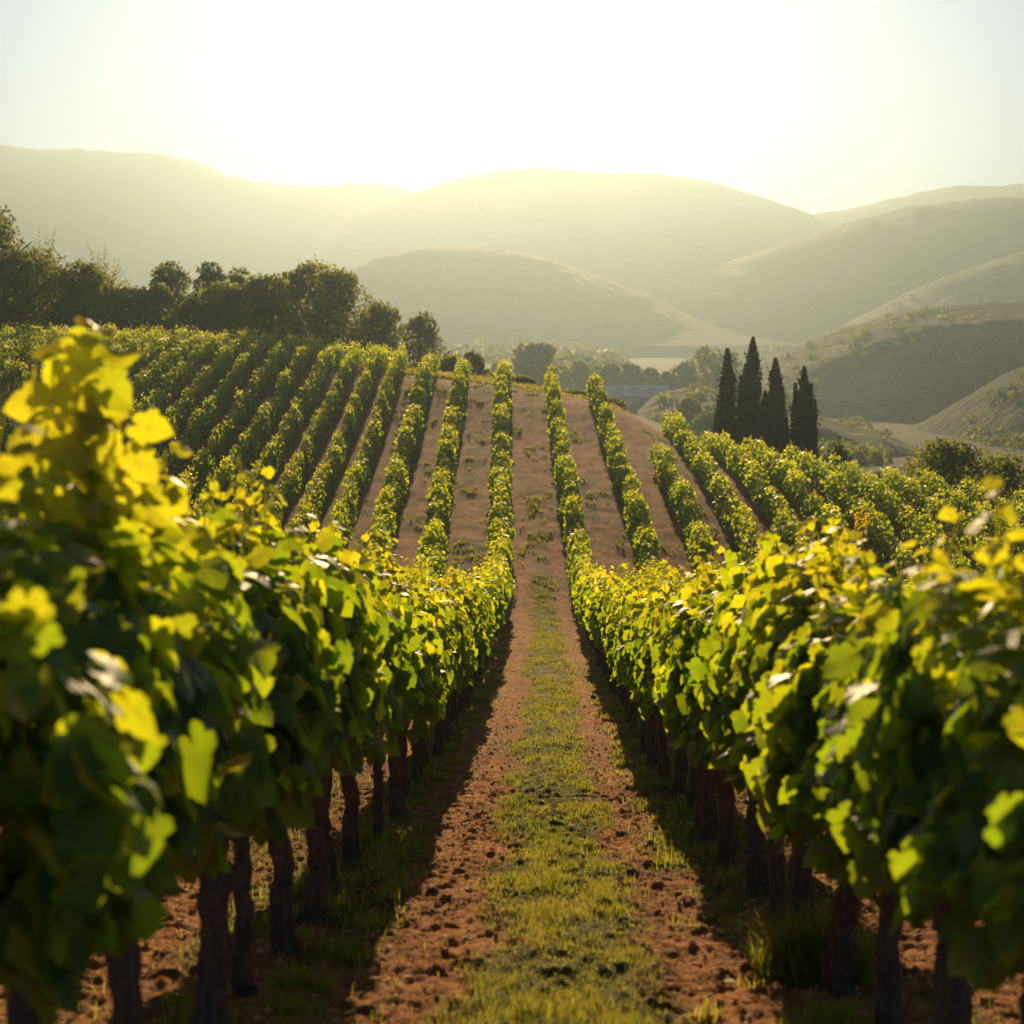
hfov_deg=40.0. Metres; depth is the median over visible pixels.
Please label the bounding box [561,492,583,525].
grapevine
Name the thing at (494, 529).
grapevine
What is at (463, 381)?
grapevine
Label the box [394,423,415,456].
grapevine
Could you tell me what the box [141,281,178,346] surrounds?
tree
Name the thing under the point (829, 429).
hill
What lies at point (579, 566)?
grapevine
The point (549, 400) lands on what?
grapevine
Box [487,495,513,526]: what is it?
grapevine
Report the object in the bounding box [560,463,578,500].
grapevine
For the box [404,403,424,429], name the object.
grapevine
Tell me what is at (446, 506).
grapevine
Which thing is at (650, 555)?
grapevine
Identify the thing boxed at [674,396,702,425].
shrub
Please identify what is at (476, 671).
grapevine
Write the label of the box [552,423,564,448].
grapevine
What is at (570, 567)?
grapevine
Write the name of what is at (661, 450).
grapevine
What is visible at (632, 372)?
tree
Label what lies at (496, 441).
grapevine
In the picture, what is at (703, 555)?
grapevine
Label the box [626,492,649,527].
grapevine
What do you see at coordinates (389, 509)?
grapevine
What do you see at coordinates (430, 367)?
grapevine
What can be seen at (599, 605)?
grapevine
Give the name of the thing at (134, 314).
tree
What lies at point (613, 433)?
grapevine
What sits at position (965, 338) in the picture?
hill
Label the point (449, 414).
grapevine
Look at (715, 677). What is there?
grapevine
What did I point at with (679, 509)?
grapevine
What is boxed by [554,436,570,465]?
grapevine
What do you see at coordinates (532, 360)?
tree
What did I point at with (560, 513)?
grapevine
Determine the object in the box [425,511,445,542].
grapevine
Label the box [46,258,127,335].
tree
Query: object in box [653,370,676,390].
tree
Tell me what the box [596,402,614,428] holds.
grapevine
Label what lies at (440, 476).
grapevine
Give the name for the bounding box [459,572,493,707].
grapevine
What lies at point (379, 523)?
grapevine
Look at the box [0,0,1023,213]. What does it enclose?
sky
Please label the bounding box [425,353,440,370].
grapevine
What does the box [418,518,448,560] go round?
grapevine
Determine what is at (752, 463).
vineyard rows
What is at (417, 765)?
grapevine
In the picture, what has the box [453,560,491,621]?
grapevine
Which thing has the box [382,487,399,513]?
grapevine
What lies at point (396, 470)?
grapevine
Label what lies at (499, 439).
grapevine
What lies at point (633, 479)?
grapevine
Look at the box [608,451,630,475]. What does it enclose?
grapevine
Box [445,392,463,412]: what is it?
grapevine
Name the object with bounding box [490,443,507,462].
grapevine
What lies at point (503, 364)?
grapevine
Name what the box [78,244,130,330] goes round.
tree
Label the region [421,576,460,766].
grapevine
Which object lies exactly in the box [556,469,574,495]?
grapevine
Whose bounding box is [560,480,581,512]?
grapevine
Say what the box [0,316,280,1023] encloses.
grapevine
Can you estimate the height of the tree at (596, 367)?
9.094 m
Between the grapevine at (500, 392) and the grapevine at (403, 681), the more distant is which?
the grapevine at (500, 392)
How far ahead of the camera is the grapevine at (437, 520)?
52.40 m
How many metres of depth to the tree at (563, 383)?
386.44 m
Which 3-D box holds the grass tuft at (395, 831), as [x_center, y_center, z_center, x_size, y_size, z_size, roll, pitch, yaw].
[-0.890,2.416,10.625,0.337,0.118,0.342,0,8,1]
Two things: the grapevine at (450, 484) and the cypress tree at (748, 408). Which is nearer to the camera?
the grapevine at (450, 484)
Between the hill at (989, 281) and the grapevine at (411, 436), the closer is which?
the grapevine at (411, 436)
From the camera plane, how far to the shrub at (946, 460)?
77.89 m
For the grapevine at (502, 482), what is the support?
on the ground at (604, 525)
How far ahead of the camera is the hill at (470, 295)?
1109.53 m
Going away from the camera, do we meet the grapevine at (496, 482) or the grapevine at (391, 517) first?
the grapevine at (391, 517)
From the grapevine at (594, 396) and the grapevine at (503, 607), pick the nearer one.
the grapevine at (503, 607)
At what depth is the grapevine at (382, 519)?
52.39 m
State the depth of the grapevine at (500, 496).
56.90 m
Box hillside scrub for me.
[646,280,1023,447]
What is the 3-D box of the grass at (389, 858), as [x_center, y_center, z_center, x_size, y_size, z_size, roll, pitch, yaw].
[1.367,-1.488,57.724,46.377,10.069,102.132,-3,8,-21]
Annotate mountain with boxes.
[0,145,412,336]
[246,168,835,306]
[620,197,1023,345]
[811,183,1023,224]
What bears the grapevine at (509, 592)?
on the ground at (604, 525)
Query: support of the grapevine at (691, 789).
on the ground at (604, 525)
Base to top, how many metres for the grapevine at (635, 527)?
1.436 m
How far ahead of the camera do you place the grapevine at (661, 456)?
68.77 m
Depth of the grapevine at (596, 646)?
24.59 m
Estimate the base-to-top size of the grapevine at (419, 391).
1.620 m
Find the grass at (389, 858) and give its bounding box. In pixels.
[1,344,1017,1023]
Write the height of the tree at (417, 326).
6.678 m
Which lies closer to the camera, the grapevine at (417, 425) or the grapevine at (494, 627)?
the grapevine at (494, 627)
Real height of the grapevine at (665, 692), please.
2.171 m
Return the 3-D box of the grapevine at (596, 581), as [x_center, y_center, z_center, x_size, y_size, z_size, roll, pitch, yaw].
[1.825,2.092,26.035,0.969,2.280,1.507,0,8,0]
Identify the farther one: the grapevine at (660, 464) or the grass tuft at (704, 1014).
the grapevine at (660, 464)
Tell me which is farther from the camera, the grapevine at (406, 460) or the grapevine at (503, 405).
the grapevine at (503, 405)
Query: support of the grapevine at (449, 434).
on the ground at (604, 525)
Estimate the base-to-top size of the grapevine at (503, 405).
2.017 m
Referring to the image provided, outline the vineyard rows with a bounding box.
[0,321,1023,818]
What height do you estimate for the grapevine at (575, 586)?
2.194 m
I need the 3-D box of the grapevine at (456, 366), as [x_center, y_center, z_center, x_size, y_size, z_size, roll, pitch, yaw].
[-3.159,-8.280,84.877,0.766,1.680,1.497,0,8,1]
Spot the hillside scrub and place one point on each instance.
(886, 433)
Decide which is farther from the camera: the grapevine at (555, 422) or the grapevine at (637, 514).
the grapevine at (555, 422)
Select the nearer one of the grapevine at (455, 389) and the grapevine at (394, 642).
the grapevine at (394, 642)
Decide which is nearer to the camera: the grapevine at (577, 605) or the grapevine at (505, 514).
the grapevine at (577, 605)
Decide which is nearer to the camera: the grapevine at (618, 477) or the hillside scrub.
the grapevine at (618, 477)
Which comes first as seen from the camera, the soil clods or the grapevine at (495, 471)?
the soil clods
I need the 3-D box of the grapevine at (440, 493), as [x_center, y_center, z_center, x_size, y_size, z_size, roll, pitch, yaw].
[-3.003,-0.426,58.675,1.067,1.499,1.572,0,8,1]
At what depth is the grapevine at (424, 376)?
81.51 m
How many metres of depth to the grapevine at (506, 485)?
59.98 m
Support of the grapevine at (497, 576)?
on the ground at (604, 525)
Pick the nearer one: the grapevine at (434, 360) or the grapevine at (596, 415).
the grapevine at (596, 415)
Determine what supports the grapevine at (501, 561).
on the ground at (604, 525)
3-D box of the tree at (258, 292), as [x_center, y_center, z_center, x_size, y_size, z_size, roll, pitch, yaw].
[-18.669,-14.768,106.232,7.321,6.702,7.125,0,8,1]
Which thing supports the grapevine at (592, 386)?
on the ground at (604, 525)
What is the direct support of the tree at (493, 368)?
on the ground at (604, 525)
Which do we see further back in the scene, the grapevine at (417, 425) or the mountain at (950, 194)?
the mountain at (950, 194)
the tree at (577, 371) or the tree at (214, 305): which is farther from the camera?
the tree at (577, 371)
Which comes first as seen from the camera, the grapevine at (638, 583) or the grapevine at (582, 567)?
the grapevine at (638, 583)
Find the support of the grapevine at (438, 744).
on the ground at (604, 525)
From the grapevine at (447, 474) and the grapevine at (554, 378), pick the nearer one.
the grapevine at (447, 474)
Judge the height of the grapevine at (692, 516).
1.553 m
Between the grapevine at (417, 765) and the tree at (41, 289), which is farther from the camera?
the tree at (41, 289)
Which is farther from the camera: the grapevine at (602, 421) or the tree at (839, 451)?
the tree at (839, 451)
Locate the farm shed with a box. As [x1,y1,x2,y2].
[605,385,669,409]
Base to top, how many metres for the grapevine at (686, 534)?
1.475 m
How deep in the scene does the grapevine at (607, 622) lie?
19.70 m
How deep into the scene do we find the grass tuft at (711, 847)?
9.79 m
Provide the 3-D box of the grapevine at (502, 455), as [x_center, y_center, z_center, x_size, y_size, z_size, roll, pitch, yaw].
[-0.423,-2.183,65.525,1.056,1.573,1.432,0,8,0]
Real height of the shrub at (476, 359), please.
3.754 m
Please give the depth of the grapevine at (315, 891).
7.33 m
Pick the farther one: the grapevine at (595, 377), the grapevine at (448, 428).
the grapevine at (595, 377)
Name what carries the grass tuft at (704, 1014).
on the ground at (604, 525)
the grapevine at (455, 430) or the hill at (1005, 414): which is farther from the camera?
the hill at (1005, 414)
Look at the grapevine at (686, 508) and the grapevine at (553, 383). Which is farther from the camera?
the grapevine at (553, 383)
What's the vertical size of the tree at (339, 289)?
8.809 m
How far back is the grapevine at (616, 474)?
64.63 m
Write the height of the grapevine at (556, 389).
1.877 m
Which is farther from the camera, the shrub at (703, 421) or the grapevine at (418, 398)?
the shrub at (703, 421)
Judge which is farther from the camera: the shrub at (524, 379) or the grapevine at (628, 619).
the shrub at (524, 379)
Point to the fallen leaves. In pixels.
(466, 938)
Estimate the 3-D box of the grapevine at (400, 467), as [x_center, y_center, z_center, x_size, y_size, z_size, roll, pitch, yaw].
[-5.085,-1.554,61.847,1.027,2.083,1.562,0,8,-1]
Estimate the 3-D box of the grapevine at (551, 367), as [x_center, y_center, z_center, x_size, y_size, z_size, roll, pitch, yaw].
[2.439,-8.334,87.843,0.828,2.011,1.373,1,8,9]
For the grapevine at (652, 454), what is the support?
on the ground at (604, 525)
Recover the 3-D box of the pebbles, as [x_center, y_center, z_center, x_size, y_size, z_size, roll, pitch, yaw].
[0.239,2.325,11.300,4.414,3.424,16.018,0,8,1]
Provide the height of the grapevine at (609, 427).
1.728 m
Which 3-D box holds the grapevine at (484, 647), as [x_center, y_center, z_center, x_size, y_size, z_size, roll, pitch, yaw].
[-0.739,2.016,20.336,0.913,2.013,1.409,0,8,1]
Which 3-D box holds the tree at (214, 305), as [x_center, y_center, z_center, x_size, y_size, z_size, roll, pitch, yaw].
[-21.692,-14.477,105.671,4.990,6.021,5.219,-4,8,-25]
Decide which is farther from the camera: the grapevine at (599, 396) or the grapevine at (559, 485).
the grapevine at (599, 396)
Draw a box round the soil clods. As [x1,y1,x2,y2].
[0,694,1023,1023]
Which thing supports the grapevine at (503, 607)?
on the ground at (604, 525)
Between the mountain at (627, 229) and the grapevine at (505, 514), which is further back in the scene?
the mountain at (627, 229)
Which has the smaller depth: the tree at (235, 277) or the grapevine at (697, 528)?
the grapevine at (697, 528)
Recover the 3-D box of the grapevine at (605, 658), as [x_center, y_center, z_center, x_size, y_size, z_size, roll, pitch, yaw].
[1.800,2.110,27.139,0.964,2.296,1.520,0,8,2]
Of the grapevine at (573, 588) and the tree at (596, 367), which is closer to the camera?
the grapevine at (573, 588)
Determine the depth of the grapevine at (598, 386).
82.41 m
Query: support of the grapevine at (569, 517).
on the ground at (604, 525)
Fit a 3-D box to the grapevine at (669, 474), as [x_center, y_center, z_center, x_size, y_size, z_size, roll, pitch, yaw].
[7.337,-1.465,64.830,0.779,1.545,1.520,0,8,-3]
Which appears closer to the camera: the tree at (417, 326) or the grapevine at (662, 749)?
the grapevine at (662, 749)
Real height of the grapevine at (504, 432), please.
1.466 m
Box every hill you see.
[258,248,802,344]
[627,387,922,456]
[705,301,1023,418]
[798,251,1023,345]
[911,366,1023,444]
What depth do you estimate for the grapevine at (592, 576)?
31.60 m
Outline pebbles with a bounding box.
[63,723,1023,1023]
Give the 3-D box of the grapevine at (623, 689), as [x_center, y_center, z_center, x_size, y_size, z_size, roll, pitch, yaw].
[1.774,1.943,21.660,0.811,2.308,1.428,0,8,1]
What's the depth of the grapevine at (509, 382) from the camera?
84.29 m
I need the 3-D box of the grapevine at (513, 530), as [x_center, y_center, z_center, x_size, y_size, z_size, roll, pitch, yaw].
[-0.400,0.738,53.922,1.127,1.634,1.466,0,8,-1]
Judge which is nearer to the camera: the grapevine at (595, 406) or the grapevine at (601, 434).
the grapevine at (601, 434)
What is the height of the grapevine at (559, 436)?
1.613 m
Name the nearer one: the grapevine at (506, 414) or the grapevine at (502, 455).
the grapevine at (502, 455)
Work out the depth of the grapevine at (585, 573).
32.70 m
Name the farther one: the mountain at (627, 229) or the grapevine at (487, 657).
the mountain at (627, 229)
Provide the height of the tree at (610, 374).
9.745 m
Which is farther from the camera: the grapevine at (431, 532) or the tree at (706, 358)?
the tree at (706, 358)
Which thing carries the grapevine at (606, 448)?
on the ground at (604, 525)
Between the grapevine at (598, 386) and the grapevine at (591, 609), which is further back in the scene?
the grapevine at (598, 386)
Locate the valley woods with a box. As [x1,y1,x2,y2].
[331,336,1023,465]
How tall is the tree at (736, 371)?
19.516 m
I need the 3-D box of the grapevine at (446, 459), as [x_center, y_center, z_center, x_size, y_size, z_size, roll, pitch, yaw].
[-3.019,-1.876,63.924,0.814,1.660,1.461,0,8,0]
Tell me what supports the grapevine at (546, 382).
on the ground at (604, 525)
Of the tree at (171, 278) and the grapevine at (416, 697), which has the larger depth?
the tree at (171, 278)
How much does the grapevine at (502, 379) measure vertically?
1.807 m
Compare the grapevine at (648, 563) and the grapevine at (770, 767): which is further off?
the grapevine at (648, 563)
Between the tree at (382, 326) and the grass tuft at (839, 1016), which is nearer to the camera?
the grass tuft at (839, 1016)
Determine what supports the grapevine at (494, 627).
on the ground at (604, 525)
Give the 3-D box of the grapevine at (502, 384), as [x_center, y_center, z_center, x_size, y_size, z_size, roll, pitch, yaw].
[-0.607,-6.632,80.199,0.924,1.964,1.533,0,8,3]
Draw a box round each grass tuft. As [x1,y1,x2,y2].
[256,959,336,999]
[297,933,372,969]
[384,825,415,839]
[688,840,739,858]
[688,992,722,1023]
[734,883,912,988]
[778,990,873,1023]
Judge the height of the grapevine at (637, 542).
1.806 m
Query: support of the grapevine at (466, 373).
on the ground at (604, 525)
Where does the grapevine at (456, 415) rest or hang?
on the ground at (604, 525)
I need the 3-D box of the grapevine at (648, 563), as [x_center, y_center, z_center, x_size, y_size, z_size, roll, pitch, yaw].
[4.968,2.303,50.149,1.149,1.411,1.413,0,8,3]
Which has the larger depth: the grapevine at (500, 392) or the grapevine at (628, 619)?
the grapevine at (500, 392)
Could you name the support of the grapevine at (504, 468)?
on the ground at (604, 525)
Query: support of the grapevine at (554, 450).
on the ground at (604, 525)
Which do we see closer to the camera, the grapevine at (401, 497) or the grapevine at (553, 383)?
the grapevine at (401, 497)
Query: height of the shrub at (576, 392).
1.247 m
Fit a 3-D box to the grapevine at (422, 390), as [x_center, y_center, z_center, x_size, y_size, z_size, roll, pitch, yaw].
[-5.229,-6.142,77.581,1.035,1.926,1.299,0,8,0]
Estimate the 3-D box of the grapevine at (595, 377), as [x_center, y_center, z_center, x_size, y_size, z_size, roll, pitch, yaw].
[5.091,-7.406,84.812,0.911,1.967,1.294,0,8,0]
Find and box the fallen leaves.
[148,721,934,1023]
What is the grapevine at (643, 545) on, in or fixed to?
on the ground at (604, 525)
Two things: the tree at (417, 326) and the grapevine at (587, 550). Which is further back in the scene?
the tree at (417, 326)
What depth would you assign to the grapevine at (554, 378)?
83.33 m
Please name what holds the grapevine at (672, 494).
on the ground at (604, 525)
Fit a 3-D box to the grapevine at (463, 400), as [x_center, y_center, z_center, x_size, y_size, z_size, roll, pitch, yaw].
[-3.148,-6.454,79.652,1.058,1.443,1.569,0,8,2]
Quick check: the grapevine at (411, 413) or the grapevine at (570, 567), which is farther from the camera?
the grapevine at (411, 413)
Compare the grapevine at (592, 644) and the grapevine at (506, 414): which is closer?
the grapevine at (592, 644)
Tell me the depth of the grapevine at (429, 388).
80.54 m
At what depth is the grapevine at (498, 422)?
71.62 m
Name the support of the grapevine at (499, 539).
on the ground at (604, 525)
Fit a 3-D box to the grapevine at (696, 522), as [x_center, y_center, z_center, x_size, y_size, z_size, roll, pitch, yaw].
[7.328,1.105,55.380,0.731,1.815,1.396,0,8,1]
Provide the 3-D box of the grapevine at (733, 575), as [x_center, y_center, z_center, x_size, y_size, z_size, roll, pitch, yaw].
[1.444,1.234,8.190,0.769,2.219,1.259,1,8,4]
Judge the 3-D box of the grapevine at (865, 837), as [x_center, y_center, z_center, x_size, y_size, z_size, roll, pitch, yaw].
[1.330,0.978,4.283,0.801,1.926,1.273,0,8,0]
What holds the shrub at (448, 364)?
on the ground at (604, 525)
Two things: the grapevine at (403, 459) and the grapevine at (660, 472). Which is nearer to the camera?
the grapevine at (403, 459)
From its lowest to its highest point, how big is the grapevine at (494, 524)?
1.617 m
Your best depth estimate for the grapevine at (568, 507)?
56.02 m
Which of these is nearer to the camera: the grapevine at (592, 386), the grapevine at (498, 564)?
the grapevine at (498, 564)
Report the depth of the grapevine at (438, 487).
57.41 m
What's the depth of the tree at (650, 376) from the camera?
376.71 m
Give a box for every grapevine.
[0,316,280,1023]
[0,409,207,1023]
[98,478,353,1023]
[157,454,353,997]
[235,472,388,956]
[284,514,392,925]
[309,516,421,891]
[337,529,418,861]
[362,524,393,561]
[367,532,432,837]
[368,510,391,551]
[370,515,390,552]
[371,500,396,538]
[374,496,393,528]
[375,484,396,520]
[381,480,403,506]
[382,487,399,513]
[384,463,408,499]
[384,479,400,513]
[385,452,407,490]
[385,455,408,480]
[386,465,409,485]
[388,574,452,820]
[393,442,411,468]
[393,453,410,475]
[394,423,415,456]
[396,557,456,798]
[398,429,411,461]
[400,415,416,445]
[401,409,421,433]
[401,412,420,442]
[401,560,460,781]
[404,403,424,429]
[408,383,426,409]
[410,394,426,417]
[411,376,427,396]
[412,385,427,403]
[413,368,431,385]
[415,358,433,384]
[416,379,431,396]
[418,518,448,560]
[420,524,443,563]
[421,359,433,377]
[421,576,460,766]
[422,353,436,372]
[422,354,433,371]
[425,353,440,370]
[425,356,436,372]
[425,495,449,528]
[425,496,450,522]
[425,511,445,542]
[426,481,450,513]
[428,476,454,499]
[428,512,444,544]
[429,581,472,755]
[430,487,451,514]
[431,463,454,488]
[431,468,449,496]
[434,445,456,465]
[434,452,455,474]
[434,567,479,732]
[434,570,477,742]
[435,466,451,491]
[435,564,486,723]
[436,435,455,465]
[438,427,458,458]
[438,453,454,475]
[439,421,456,449]
[441,423,458,449]
[442,405,461,427]
[442,410,457,435]
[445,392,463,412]
[445,404,463,423]
[445,412,460,434]
[448,384,462,406]
[448,385,465,402]
[448,398,463,411]
[451,371,465,395]
[451,377,466,395]
[452,362,466,390]
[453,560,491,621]
[455,355,467,372]
[455,363,465,373]
[457,564,494,686]
[457,582,490,714]
[458,361,469,380]
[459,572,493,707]
[465,577,497,692]
[467,564,500,674]
[472,559,506,664]
[472,569,497,681]
[474,562,502,668]
[480,563,505,659]
[481,556,508,639]
[483,559,505,610]
[483,560,506,612]
[484,534,512,571]
[484,558,510,641]
[485,522,509,549]
[485,558,511,633]
[486,518,513,549]
[486,527,515,564]
[487,467,509,491]
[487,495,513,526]
[487,513,515,541]
[487,550,510,569]
[489,475,512,501]
[489,482,510,508]
[490,433,510,454]
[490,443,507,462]
[490,475,510,493]
[491,387,511,413]
[491,402,510,428]
[491,417,507,443]
[491,427,511,444]
[491,444,506,474]
[491,462,512,486]
[491,553,512,575]
[491,554,511,635]
[491,561,511,640]
[492,374,508,394]
[492,408,508,436]
[492,458,510,476]
[492,478,509,508]
[492,498,509,534]
[493,360,511,380]
[493,408,509,431]
[493,431,509,461]
[493,448,513,472]
[493,530,507,551]
[494,378,508,402]
[494,393,509,409]
[495,490,511,512]
[496,554,514,627]
[497,357,511,373]
[498,372,511,391]
[543,371,560,393]
[544,364,556,377]
[544,375,556,395]
[545,387,561,407]
[546,374,560,398]
[546,380,557,396]
[546,394,560,413]
[546,417,566,443]
[547,398,565,420]
[547,403,564,430]
[549,380,559,403]
[549,411,565,429]
[550,415,564,433]
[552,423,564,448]
[552,430,569,453]
[552,440,570,461]
[553,426,569,449]
[553,452,574,478]
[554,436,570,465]
[554,452,576,486]
[554,461,577,478]
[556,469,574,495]
[558,493,575,524]
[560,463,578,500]
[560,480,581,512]
[561,473,579,502]
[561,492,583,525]
[563,495,581,531]
[563,505,584,537]
[563,520,589,549]
[565,529,586,563]
[565,539,589,571]
[566,548,589,579]
[568,538,592,567]
[568,546,590,592]
[570,523,589,558]
[570,552,599,589]
[571,573,586,634]
[572,567,593,643]
[573,559,594,583]
[573,563,595,645]
[575,557,593,584]
[576,564,593,647]
[576,567,601,666]
[576,569,596,656]
[578,560,606,653]
[580,566,615,675]
[582,564,623,693]
[584,576,618,670]
[585,374,604,399]
[588,572,609,684]
[589,375,603,397]
[589,565,612,680]
[590,378,603,401]
[590,383,608,409]
[591,381,606,405]
[593,395,607,419]
[593,565,626,699]
[594,385,608,412]
[594,406,613,424]
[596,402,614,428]
[597,415,612,438]
[597,562,638,713]
[598,401,611,428]
[599,421,613,442]
[600,563,638,705]
[601,575,633,722]
[602,419,615,445]
[602,426,624,454]
[603,595,636,732]
[605,423,617,442]
[605,437,617,457]
[606,442,627,468]
[607,431,623,463]
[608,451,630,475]
[609,559,662,737]
[612,448,627,479]
[612,572,657,752]
[613,463,635,487]
[613,573,666,765]
[616,462,635,491]
[619,476,634,497]
[622,474,641,498]
[622,485,638,514]
[623,486,644,522]
[625,508,651,540]
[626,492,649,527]
[626,560,688,780]
[630,521,652,548]
[631,522,656,557]
[631,565,691,796]
[633,524,658,566]
[637,557,663,576]
[638,534,657,569]
[639,547,660,576]
[639,562,703,810]
[647,537,736,829]
[648,443,670,464]
[650,555,743,847]
[653,445,673,478]
[653,447,670,468]
[655,457,674,480]
[657,459,677,489]
[661,463,678,491]
[665,473,684,498]
[666,558,741,868]
[667,475,687,503]
[669,475,696,508]
[673,477,695,520]
[676,497,693,524]
[679,498,701,531]
[682,509,703,535]
[683,519,703,547]
[686,521,714,564]
[686,522,819,925]
[688,520,706,555]
[691,529,714,568]
[692,528,788,895]
[695,550,715,575]
[698,558,719,577]
[716,510,884,938]
[742,542,862,997]
[768,531,961,1023]
[803,505,1023,1023]
[822,476,1023,1023]
[853,502,870,550]
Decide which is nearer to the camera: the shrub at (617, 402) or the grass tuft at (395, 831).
the grass tuft at (395, 831)
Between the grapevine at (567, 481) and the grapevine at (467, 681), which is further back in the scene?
the grapevine at (567, 481)
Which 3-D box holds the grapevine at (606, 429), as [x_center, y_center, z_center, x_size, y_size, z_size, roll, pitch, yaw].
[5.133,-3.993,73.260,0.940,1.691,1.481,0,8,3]
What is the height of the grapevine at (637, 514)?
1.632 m
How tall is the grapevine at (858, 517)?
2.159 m
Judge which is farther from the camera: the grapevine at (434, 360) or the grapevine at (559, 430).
the grapevine at (434, 360)
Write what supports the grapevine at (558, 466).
on the ground at (604, 525)
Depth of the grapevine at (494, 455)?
66.57 m
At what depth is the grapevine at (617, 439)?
68.98 m
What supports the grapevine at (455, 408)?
on the ground at (604, 525)
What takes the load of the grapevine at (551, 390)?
on the ground at (604, 525)
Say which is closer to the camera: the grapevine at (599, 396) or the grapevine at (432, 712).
the grapevine at (432, 712)
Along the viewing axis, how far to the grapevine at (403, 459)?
63.87 m
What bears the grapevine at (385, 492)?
on the ground at (604, 525)
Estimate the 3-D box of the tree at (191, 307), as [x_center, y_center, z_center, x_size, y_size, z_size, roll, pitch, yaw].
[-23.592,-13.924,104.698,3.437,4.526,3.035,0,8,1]
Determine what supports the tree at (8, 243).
on the ground at (604, 525)
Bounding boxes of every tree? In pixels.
[0,204,40,331]
[0,244,88,342]
[21,229,72,334]
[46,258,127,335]
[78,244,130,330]
[90,281,173,346]
[141,260,195,331]
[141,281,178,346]
[171,294,211,340]
[183,260,228,321]
[194,279,255,349]
[216,272,314,352]
[227,267,258,339]
[246,255,378,363]
[343,299,410,367]
[391,311,452,371]
[488,359,512,377]
[508,341,561,386]
[557,363,570,390]
[562,359,591,390]
[586,365,603,391]
[597,362,625,389]
[619,361,643,384]
[639,367,659,384]
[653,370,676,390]
[670,360,697,389]
[690,344,721,386]
[707,348,742,457]
[708,350,742,388]
[735,337,762,464]
[753,358,790,472]
[784,366,821,478]
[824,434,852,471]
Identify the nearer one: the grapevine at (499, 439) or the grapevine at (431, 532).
the grapevine at (431, 532)
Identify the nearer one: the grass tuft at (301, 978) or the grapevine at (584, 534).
the grass tuft at (301, 978)
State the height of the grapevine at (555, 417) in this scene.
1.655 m
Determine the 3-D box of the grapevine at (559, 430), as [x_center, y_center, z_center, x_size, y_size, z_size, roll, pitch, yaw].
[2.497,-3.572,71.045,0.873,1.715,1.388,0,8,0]
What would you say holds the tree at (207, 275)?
on the ground at (604, 525)
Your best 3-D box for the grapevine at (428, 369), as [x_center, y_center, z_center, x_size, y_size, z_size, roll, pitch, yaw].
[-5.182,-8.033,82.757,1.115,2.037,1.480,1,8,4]
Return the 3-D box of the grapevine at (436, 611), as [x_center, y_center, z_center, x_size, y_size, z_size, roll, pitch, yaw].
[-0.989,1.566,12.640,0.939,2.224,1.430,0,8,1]
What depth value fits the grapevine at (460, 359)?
86.58 m
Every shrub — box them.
[437,354,474,374]
[463,350,494,377]
[511,375,537,385]
[560,389,586,396]
[608,397,626,410]
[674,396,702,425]
[691,410,715,437]
[893,437,1008,505]
[954,451,1023,507]
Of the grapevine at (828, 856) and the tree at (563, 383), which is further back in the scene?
the tree at (563, 383)
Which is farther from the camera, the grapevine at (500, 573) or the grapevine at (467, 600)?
the grapevine at (500, 573)
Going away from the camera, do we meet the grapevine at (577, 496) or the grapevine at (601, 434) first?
the grapevine at (577, 496)
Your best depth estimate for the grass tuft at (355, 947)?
6.56 m
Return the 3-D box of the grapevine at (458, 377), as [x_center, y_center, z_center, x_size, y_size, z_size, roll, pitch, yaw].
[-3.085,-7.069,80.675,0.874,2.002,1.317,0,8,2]
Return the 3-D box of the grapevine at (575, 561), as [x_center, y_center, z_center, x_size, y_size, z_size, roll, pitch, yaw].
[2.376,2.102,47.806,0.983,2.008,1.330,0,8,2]
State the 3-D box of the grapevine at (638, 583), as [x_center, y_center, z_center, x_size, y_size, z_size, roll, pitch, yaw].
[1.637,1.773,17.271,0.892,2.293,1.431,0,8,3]
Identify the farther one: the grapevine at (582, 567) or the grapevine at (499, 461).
the grapevine at (499, 461)
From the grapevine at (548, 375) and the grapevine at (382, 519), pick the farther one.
the grapevine at (548, 375)
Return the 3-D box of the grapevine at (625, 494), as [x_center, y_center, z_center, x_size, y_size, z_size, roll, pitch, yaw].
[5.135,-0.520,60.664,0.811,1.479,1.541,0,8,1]
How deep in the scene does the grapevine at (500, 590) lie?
28.24 m
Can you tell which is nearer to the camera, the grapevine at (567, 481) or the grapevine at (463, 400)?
the grapevine at (567, 481)
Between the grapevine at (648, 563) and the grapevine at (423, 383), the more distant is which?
the grapevine at (423, 383)
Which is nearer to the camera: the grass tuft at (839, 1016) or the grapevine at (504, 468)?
the grass tuft at (839, 1016)
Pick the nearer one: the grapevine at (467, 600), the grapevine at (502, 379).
the grapevine at (467, 600)
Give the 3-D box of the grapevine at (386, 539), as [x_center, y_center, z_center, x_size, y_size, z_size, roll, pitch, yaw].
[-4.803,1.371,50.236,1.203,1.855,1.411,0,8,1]
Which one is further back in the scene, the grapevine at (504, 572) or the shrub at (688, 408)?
the shrub at (688, 408)
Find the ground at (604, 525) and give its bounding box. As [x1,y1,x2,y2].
[0,345,1023,1023]
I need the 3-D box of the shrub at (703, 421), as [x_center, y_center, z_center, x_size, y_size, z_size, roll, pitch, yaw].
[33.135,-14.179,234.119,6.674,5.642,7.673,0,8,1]
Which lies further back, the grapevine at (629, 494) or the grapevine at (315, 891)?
the grapevine at (629, 494)
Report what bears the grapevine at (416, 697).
on the ground at (604, 525)
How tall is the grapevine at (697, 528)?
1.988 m
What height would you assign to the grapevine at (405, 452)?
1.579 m
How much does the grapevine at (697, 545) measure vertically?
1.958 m
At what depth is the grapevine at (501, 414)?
72.75 m

